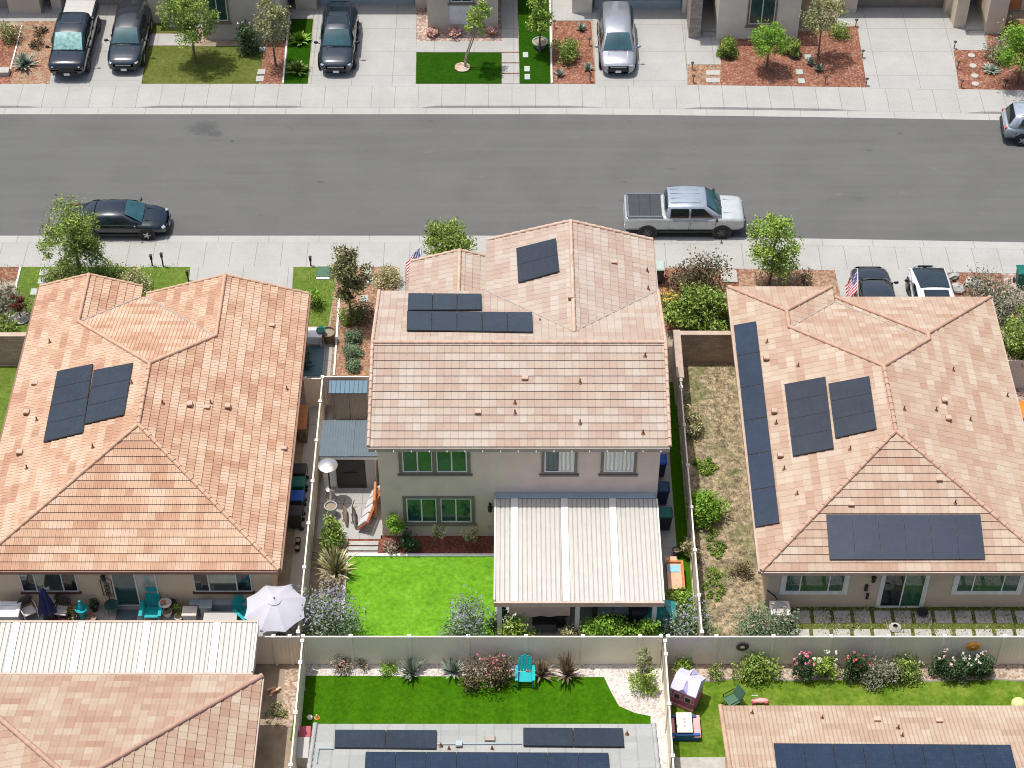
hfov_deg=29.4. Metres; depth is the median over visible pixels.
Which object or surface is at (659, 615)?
teal canopy
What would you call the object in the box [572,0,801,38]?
stone pillared house
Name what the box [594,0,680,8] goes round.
garage door
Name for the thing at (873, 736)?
apricot roofed house
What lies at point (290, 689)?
side yard
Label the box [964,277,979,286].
boulder
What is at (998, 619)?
stepping stone
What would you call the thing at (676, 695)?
window
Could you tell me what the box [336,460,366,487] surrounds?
doorway
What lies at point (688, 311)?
bush
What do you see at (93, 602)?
potted plant
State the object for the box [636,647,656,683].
young tree
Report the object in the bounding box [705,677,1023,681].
kerb strip
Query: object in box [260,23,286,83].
mulch ground
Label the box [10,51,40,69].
agave
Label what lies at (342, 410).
door
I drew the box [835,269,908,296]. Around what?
driveway
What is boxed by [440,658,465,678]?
agave
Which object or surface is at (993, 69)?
agave
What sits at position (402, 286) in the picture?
path
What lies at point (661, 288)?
mulch ground
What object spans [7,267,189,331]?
lawn
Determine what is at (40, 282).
stepping stone
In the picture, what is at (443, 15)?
taupe stucco house
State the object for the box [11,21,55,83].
mulch ground
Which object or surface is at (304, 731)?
toy box
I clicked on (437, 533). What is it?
thin sapling
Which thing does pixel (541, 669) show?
flax plant
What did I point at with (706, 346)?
block wall
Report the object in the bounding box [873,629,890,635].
stepping stone
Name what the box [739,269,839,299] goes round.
mulch ground
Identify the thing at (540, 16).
young tree
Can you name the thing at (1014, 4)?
side door
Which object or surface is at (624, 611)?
patio sofa
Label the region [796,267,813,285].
dead shrub
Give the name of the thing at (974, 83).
stepping stone
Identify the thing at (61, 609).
patio chair
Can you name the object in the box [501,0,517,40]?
path
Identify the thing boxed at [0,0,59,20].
path
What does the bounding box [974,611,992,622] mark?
stepping stone
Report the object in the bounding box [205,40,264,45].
mulch ground
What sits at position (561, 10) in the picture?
path
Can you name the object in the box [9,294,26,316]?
red sapling
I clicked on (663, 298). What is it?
yellow flowers
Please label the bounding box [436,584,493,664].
lavender bush
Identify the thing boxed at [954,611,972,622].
stepping stone
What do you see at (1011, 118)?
parked suv
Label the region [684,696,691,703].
window
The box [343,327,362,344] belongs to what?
round shrub
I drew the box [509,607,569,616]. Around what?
shade cloth
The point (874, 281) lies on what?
driveway suv
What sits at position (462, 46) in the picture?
path
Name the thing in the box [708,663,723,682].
thin shrub
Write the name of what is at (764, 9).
window
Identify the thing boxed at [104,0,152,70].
parked suv
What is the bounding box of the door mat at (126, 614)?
[115,609,137,619]
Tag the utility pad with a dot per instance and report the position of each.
(734, 279)
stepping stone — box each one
[30,288,36,294]
[38,277,46,283]
[39,269,48,275]
[259,47,265,51]
[523,52,527,57]
[524,66,529,71]
[525,74,529,79]
[706,70,719,74]
[706,78,719,82]
[793,611,810,622]
[793,629,809,635]
[796,69,802,73]
[798,78,804,82]
[813,611,830,622]
[813,629,829,635]
[833,611,850,622]
[833,629,849,635]
[853,611,871,622]
[853,629,870,635]
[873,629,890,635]
[874,611,891,622]
[894,611,911,622]
[894,629,910,635]
[914,611,931,622]
[914,629,931,635]
[934,611,952,622]
[934,629,951,635]
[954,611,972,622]
[955,629,972,635]
[971,73,978,77]
[972,81,978,85]
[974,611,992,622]
[975,629,992,635]
[995,611,1012,622]
[995,629,1012,635]
[1015,611,1023,622]
[1016,629,1023,635]
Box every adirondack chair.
[138,592,162,619]
[231,594,246,619]
[515,654,534,688]
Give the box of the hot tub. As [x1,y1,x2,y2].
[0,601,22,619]
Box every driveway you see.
[49,5,146,85]
[189,267,292,287]
[309,4,416,85]
[592,0,686,85]
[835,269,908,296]
[856,7,958,89]
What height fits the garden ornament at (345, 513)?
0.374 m
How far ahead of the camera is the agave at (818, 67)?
106.34 m
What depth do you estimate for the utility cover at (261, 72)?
106.36 m
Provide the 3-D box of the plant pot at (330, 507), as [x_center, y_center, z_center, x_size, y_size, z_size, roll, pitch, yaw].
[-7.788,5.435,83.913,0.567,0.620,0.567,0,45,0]
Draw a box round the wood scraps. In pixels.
[266,686,280,696]
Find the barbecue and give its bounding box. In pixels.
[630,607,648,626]
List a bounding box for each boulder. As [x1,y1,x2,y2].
[946,269,958,280]
[951,282,964,293]
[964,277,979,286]
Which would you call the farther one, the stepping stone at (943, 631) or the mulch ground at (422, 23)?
the mulch ground at (422, 23)
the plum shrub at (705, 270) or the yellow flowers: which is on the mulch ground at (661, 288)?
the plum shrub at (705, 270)
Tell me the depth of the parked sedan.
96.53 m
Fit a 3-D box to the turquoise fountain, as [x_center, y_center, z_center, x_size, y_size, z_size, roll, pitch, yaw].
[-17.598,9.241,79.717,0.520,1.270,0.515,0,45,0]
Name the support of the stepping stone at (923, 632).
on the lawn at (811, 626)
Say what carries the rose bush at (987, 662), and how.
on the gravel ground at (1010, 671)
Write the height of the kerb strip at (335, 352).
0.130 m
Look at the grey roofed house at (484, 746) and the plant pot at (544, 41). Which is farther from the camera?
the plant pot at (544, 41)
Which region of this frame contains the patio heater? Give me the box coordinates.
[318,458,337,500]
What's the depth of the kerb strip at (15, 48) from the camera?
107.94 m
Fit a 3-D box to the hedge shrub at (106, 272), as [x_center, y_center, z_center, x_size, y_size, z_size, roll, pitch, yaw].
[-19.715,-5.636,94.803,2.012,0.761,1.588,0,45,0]
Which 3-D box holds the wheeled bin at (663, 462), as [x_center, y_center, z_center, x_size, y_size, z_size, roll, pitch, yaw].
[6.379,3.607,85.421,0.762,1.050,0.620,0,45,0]
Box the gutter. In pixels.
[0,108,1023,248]
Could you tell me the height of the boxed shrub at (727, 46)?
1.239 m
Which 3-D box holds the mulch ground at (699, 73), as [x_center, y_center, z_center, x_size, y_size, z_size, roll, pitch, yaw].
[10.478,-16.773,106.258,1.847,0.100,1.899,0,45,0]
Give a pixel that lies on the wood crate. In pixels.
(303, 424)
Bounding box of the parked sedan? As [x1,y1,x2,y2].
[72,197,170,240]
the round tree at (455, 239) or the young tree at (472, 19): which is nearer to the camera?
the round tree at (455, 239)
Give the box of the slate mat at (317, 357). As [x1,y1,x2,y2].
[303,347,324,375]
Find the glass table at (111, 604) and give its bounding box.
[104,599,118,612]
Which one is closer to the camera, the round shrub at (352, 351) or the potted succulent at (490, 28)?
the round shrub at (352, 351)
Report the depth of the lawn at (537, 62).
107.69 m
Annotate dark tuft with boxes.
[28,37,44,49]
[32,23,48,36]
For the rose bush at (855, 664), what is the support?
on the gravel ground at (1010, 671)
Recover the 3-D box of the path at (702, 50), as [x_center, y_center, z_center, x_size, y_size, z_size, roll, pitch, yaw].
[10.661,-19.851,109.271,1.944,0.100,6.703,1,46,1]
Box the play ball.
[1011,697,1023,705]
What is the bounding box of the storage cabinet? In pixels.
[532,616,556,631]
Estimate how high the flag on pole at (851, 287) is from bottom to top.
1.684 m
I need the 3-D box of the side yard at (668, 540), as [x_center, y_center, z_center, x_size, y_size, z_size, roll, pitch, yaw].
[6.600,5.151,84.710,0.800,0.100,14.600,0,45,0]
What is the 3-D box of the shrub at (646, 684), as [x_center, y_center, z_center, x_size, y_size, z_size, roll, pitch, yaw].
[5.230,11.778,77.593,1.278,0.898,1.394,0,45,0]
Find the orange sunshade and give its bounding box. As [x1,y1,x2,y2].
[1019,401,1023,420]
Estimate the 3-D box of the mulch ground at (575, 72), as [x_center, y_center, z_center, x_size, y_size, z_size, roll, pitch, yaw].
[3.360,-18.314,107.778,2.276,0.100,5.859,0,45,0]
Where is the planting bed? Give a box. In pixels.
[306,554,339,635]
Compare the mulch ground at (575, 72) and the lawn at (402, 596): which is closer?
the lawn at (402, 596)
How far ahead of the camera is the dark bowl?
80.29 m
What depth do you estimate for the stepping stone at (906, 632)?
79.67 m
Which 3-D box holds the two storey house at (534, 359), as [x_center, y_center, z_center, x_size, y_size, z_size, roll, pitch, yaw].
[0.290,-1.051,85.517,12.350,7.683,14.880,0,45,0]
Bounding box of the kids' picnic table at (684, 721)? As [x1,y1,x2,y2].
[671,712,700,740]
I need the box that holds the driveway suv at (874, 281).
[848,266,898,296]
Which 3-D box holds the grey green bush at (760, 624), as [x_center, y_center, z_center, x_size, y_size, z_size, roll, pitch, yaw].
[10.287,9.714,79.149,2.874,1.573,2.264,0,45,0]
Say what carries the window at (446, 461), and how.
in the two storey house at (534, 359)
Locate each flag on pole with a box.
[406,245,421,280]
[845,268,858,296]
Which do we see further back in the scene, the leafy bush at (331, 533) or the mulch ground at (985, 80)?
the mulch ground at (985, 80)
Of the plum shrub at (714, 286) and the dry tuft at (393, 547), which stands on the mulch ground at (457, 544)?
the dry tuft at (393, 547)
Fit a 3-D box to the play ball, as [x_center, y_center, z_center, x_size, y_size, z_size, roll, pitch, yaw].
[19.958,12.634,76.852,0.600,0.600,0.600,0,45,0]
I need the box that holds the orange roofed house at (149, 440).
[0,272,310,605]
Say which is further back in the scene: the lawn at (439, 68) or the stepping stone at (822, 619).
the lawn at (439, 68)
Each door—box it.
[0,0,7,7]
[63,0,147,4]
[110,575,158,605]
[318,0,414,3]
[334,394,349,418]
[349,394,365,418]
[365,460,374,487]
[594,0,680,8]
[695,690,700,707]
[857,0,942,7]
[879,576,926,606]
[1009,0,1021,8]
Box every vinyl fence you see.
[255,634,300,664]
[288,639,306,767]
[296,375,326,642]
[301,634,662,664]
[303,376,320,406]
[324,376,368,405]
[661,639,674,767]
[666,634,1023,664]
[677,378,703,635]
[1008,360,1023,388]
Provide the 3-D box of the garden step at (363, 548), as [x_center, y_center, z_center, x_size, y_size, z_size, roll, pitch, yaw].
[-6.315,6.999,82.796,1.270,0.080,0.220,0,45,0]
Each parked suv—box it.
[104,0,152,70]
[314,1,359,72]
[999,100,1023,145]
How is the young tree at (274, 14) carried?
on the mulch ground at (273, 74)
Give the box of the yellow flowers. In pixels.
[660,288,679,308]
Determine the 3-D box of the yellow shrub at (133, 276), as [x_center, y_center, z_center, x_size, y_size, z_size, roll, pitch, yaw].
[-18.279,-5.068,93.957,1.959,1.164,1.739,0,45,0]
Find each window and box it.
[18,575,81,593]
[192,575,254,593]
[205,0,231,23]
[402,452,432,471]
[406,499,436,521]
[436,452,466,471]
[440,499,471,521]
[448,0,475,5]
[539,452,578,476]
[598,452,637,476]
[673,692,680,699]
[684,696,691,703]
[745,0,776,27]
[784,576,845,591]
[955,576,1021,591]
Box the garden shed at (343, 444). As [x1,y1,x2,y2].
[319,420,377,487]
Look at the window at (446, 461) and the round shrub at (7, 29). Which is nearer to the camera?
the window at (446, 461)
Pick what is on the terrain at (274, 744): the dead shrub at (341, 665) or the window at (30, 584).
the dead shrub at (341, 665)
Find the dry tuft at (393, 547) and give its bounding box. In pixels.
[382,538,399,554]
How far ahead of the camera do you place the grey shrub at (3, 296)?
92.62 m
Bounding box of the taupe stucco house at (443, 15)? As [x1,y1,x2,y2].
[295,0,497,30]
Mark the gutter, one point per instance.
(837, 114)
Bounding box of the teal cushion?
[145,587,156,591]
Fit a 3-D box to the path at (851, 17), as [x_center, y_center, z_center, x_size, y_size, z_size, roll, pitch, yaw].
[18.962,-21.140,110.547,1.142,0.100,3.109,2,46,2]
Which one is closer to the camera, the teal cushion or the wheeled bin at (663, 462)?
the teal cushion
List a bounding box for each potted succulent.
[426,26,437,36]
[448,27,460,37]
[486,25,497,33]
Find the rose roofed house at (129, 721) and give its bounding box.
[0,673,263,767]
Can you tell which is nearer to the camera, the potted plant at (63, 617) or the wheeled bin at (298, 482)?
the potted plant at (63, 617)
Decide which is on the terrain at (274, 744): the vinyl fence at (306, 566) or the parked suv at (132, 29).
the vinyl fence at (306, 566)
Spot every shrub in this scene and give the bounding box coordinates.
[0,19,23,45]
[0,277,33,318]
[0,311,18,331]
[40,256,74,282]
[86,255,125,278]
[116,264,152,293]
[234,20,261,57]
[304,349,313,369]
[327,654,355,674]
[337,306,363,327]
[341,342,363,360]
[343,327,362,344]
[344,357,360,373]
[346,296,374,328]
[354,659,371,670]
[377,660,398,679]
[399,527,421,552]
[549,36,580,65]
[627,667,658,697]
[664,247,732,297]
[672,657,693,673]
[680,263,728,305]
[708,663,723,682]
[715,34,737,58]
[727,559,754,580]
[780,36,801,56]
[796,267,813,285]
[826,15,852,41]
[889,650,924,686]
[959,262,1023,326]
[980,31,1009,66]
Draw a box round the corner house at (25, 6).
[0,0,45,13]
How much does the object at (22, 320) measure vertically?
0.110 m
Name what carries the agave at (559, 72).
on the mulch ground at (575, 72)
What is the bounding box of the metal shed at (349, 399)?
[329,380,367,418]
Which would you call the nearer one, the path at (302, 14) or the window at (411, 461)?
the window at (411, 461)
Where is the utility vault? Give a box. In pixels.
[316,266,329,279]
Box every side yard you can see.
[280,667,298,727]
[290,407,318,594]
[321,406,379,485]
[658,452,681,633]
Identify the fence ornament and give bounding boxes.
[736,643,748,650]
[966,642,979,650]
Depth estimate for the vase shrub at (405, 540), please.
82.34 m
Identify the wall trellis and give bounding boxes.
[99,578,113,598]
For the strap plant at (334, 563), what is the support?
on the planting bed
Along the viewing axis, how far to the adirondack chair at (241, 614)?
79.99 m
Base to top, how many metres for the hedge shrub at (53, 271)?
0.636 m
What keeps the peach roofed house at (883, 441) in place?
on the terrain at (274, 744)
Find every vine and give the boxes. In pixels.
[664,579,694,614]
[679,536,700,558]
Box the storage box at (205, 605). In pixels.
[199,599,213,616]
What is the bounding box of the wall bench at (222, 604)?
[189,599,246,610]
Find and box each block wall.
[0,332,25,364]
[680,331,733,362]
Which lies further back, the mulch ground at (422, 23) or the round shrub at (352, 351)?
the mulch ground at (422, 23)
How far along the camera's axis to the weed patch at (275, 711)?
76.83 m
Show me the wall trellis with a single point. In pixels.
(107, 589)
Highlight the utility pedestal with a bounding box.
[0,67,10,76]
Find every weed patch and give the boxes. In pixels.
[263,701,288,728]
[692,456,718,475]
[702,566,725,601]
[705,527,727,559]
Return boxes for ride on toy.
[751,695,768,704]
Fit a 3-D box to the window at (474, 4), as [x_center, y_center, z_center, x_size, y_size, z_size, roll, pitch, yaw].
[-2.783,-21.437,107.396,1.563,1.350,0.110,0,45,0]
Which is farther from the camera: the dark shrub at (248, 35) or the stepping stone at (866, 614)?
the dark shrub at (248, 35)
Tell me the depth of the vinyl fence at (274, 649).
77.91 m
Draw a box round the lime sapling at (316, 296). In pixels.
[304,287,325,307]
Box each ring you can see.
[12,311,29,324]
[455,62,469,72]
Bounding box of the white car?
[904,265,956,296]
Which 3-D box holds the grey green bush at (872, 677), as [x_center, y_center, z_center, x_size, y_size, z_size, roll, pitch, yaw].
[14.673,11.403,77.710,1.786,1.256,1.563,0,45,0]
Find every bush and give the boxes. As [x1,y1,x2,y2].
[290,580,368,635]
[319,511,346,551]
[319,571,346,596]
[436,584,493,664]
[457,653,516,691]
[497,613,539,635]
[556,624,580,635]
[579,610,628,635]
[617,622,646,635]
[633,618,661,635]
[653,592,717,660]
[662,282,729,330]
[684,487,731,530]
[731,600,799,635]
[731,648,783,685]
[791,651,815,681]
[811,650,838,681]
[838,651,873,684]
[858,652,903,692]
[927,648,956,679]
[946,651,983,685]
[975,650,995,679]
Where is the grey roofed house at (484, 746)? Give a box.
[307,722,660,767]
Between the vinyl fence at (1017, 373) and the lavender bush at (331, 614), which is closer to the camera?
the lavender bush at (331, 614)
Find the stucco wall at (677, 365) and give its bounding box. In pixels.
[671,330,683,405]
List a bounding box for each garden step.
[348,546,377,550]
[349,541,378,545]
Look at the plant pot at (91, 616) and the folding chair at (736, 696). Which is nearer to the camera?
the folding chair at (736, 696)
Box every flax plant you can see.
[526,658,555,681]
[552,651,582,683]
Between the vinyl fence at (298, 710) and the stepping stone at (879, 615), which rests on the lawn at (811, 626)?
the stepping stone at (879, 615)
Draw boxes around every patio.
[21,606,297,635]
[316,486,382,538]
[495,581,662,646]
[674,757,724,767]
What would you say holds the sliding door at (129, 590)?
in the orange roofed house at (149, 440)
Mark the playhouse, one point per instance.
(686, 686)
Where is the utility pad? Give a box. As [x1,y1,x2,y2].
[720,270,737,282]
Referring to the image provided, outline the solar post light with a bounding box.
[160,252,163,266]
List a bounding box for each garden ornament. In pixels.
[342,498,348,525]
[351,500,357,527]
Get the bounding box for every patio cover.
[0,620,258,674]
[494,492,664,635]
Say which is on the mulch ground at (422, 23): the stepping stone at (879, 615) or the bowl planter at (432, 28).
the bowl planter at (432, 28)
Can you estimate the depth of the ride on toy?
77.13 m
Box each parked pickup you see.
[45,0,100,75]
[623,186,744,238]
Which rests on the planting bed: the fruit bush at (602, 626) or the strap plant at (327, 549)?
the strap plant at (327, 549)
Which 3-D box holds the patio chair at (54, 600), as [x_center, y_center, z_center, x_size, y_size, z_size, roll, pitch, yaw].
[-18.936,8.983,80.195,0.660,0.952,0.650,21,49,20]
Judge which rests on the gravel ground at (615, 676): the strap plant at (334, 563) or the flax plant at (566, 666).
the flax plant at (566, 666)
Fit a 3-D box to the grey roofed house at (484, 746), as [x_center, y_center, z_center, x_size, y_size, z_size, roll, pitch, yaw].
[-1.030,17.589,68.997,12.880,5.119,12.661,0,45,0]
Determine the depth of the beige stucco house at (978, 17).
109.48 m
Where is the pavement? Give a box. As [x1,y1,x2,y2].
[0,84,1023,272]
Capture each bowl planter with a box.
[425,27,437,36]
[448,27,459,36]
[485,27,497,34]
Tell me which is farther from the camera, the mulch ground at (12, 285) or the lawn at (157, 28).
the lawn at (157, 28)
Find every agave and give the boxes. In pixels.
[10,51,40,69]
[396,656,425,680]
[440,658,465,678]
[553,67,564,75]
[575,22,586,29]
[584,62,593,69]
[805,57,816,64]
[814,63,823,70]
[982,62,1000,74]
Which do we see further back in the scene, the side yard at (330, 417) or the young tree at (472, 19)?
the young tree at (472, 19)
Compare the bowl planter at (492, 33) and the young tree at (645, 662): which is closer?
the young tree at (645, 662)
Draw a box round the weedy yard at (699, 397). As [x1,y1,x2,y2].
[682,364,767,635]
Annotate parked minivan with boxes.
[595,1,640,73]
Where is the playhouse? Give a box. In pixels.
[670,668,706,712]
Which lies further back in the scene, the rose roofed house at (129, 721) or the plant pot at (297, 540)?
the plant pot at (297, 540)
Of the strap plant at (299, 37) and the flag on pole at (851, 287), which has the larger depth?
the strap plant at (299, 37)
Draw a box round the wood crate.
[298,405,308,442]
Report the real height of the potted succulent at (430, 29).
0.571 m
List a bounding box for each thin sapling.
[430,524,445,549]
[460,525,478,548]
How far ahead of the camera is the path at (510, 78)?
105.98 m
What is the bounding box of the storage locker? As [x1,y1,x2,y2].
[296,737,309,767]
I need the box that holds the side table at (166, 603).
[158,598,171,609]
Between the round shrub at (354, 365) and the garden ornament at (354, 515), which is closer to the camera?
the garden ornament at (354, 515)
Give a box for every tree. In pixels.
[35,193,107,276]
[156,0,220,63]
[250,0,291,66]
[327,243,373,319]
[384,513,405,544]
[422,216,477,255]
[463,0,493,66]
[525,0,554,52]
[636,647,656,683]
[745,211,804,284]
[748,18,787,68]
[799,0,848,57]
[987,15,1023,84]
[1001,304,1023,370]
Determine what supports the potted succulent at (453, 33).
in the bowl planter at (455, 29)
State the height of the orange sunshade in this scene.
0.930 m
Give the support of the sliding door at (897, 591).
in the peach roofed house at (883, 441)
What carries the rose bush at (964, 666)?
on the gravel ground at (1010, 671)
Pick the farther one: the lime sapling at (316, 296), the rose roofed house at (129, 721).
the lime sapling at (316, 296)
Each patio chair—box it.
[17,595,39,619]
[51,594,60,612]
[53,595,70,619]
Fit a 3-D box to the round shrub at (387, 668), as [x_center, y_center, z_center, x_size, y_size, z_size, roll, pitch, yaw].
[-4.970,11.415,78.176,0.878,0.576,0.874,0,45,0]
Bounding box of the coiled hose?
[889,622,900,632]
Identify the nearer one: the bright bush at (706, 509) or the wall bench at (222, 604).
the wall bench at (222, 604)
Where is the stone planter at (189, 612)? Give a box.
[181,606,197,619]
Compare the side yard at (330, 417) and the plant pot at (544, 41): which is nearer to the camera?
the side yard at (330, 417)
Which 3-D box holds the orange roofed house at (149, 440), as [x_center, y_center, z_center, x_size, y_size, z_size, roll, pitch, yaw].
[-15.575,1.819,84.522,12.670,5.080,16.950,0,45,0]
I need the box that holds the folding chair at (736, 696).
[721,683,745,705]
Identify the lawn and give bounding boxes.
[0,366,17,434]
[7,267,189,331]
[141,46,263,83]
[152,23,187,32]
[284,19,312,83]
[290,676,650,739]
[292,267,335,325]
[342,557,494,635]
[416,53,501,83]
[518,0,549,83]
[669,382,694,635]
[671,679,1023,756]
[766,607,1023,635]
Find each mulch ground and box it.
[0,26,20,83]
[0,267,18,280]
[0,281,15,331]
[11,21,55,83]
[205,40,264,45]
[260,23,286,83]
[331,267,396,375]
[347,539,380,552]
[380,535,493,552]
[417,8,501,40]
[502,52,519,83]
[553,21,594,83]
[659,268,738,329]
[687,65,720,84]
[720,26,866,86]
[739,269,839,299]
[951,272,1017,319]
[954,20,1023,89]
[1001,273,1023,400]
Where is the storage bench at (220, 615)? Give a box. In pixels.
[203,612,237,619]
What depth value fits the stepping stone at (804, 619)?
80.24 m
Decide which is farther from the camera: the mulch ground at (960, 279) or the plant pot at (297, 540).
the mulch ground at (960, 279)
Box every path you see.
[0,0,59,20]
[149,34,191,44]
[291,0,314,18]
[306,340,332,377]
[396,267,405,290]
[416,41,518,51]
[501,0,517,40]
[502,53,518,62]
[502,63,518,72]
[502,74,518,83]
[552,0,592,20]
[684,13,720,64]
[837,13,856,25]
[950,22,986,49]
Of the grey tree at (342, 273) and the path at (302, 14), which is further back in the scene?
the path at (302, 14)
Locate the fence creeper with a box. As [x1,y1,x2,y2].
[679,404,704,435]
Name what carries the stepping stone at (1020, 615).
on the lawn at (811, 626)
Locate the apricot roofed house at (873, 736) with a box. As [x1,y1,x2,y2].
[718,704,1023,767]
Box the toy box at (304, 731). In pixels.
[298,726,310,740]
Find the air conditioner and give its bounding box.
[767,590,790,627]
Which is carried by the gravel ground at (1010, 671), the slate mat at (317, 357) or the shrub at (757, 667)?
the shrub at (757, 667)
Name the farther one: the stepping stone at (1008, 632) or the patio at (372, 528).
the patio at (372, 528)
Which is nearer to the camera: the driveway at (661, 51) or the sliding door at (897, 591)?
the sliding door at (897, 591)
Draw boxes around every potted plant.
[50,615,70,619]
[64,601,76,619]
[88,598,99,608]
[165,594,177,606]
[171,603,183,615]
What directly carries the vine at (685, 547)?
attached to the vinyl fence at (690, 524)
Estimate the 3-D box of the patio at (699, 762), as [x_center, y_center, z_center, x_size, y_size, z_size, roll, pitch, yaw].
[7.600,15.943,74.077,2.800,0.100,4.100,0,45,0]
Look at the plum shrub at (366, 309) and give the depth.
92.45 m
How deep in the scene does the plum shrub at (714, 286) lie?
93.14 m
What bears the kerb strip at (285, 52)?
on the terrain at (274, 744)
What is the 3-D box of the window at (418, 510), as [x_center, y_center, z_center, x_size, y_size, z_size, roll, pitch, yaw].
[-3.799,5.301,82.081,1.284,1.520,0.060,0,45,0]
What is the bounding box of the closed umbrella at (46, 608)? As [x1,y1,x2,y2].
[38,587,56,619]
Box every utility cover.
[256,76,263,81]
[257,69,265,74]
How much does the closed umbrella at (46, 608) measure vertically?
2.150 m
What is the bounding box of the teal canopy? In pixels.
[637,598,675,635]
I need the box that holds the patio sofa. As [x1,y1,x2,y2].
[592,607,630,620]
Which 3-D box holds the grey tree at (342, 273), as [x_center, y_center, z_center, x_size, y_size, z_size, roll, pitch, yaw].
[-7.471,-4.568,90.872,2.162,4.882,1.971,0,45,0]
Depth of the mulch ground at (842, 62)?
106.86 m
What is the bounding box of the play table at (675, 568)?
[665,556,684,591]
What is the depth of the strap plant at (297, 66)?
106.27 m
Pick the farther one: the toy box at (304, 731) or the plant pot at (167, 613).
the plant pot at (167, 613)
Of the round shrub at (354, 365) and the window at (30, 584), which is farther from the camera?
the round shrub at (354, 365)
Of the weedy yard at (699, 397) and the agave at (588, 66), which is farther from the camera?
the agave at (588, 66)
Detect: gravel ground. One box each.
[298,664,667,767]
[672,664,1023,680]
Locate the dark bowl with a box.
[917,607,927,616]
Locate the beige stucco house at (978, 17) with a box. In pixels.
[837,0,1023,35]
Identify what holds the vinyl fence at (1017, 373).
on the terrain at (274, 744)
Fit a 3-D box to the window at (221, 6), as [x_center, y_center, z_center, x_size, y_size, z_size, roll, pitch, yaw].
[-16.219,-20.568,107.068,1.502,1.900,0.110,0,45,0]
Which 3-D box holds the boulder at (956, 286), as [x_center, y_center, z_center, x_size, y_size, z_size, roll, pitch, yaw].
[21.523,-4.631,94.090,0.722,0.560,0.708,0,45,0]
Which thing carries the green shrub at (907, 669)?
on the terrain at (274, 744)
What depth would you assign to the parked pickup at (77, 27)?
105.86 m
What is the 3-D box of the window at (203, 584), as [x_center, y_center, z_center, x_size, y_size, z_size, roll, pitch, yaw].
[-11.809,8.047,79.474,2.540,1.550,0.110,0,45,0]
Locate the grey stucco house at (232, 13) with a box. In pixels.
[50,0,288,39]
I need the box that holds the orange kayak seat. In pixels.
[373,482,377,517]
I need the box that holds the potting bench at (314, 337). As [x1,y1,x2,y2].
[306,328,322,347]
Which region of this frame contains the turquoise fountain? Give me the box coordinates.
[75,600,86,619]
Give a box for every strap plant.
[283,59,308,75]
[284,31,312,45]
[312,541,343,566]
[312,546,358,584]
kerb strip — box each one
[6,267,20,329]
[10,25,22,69]
[282,15,289,83]
[333,298,339,375]
[339,553,493,635]
[549,0,552,83]
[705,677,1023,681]
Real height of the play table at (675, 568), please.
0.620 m
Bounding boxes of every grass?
[0,263,342,330]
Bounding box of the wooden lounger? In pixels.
[357,485,379,529]
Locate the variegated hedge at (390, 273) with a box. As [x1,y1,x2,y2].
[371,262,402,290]
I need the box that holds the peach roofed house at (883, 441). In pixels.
[726,285,1023,607]
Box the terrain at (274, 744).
[0,0,1023,767]
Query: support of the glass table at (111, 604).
on the patio at (101, 613)
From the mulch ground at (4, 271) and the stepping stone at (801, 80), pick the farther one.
the stepping stone at (801, 80)
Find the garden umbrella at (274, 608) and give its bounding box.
[244,584,305,635]
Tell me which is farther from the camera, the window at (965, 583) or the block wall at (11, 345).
the block wall at (11, 345)
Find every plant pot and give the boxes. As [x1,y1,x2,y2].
[85,613,96,619]
[90,604,97,611]
[162,607,171,618]
[174,613,181,619]
[294,537,300,544]
[294,544,300,551]
[316,326,325,333]
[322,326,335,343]
[324,501,336,516]
[532,37,547,49]
[672,546,680,555]
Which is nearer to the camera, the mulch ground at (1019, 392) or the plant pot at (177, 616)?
the plant pot at (177, 616)
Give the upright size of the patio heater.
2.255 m
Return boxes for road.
[0,114,1023,241]
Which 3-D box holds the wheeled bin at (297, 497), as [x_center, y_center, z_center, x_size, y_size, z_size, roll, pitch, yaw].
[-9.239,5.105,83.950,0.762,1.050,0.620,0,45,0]
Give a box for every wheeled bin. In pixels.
[288,505,304,530]
[290,490,306,515]
[291,476,307,501]
[293,463,308,487]
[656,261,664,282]
[657,481,669,503]
[658,507,672,529]
[659,454,666,476]
[1013,265,1023,286]
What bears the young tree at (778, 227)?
on the mulch ground at (750, 277)
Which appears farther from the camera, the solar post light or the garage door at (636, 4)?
the garage door at (636, 4)
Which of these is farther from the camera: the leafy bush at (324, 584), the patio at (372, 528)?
the patio at (372, 528)
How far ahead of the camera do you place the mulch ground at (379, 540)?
83.14 m
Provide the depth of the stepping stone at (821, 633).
79.70 m
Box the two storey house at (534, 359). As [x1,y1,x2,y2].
[366,219,671,535]
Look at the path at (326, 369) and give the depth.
90.86 m

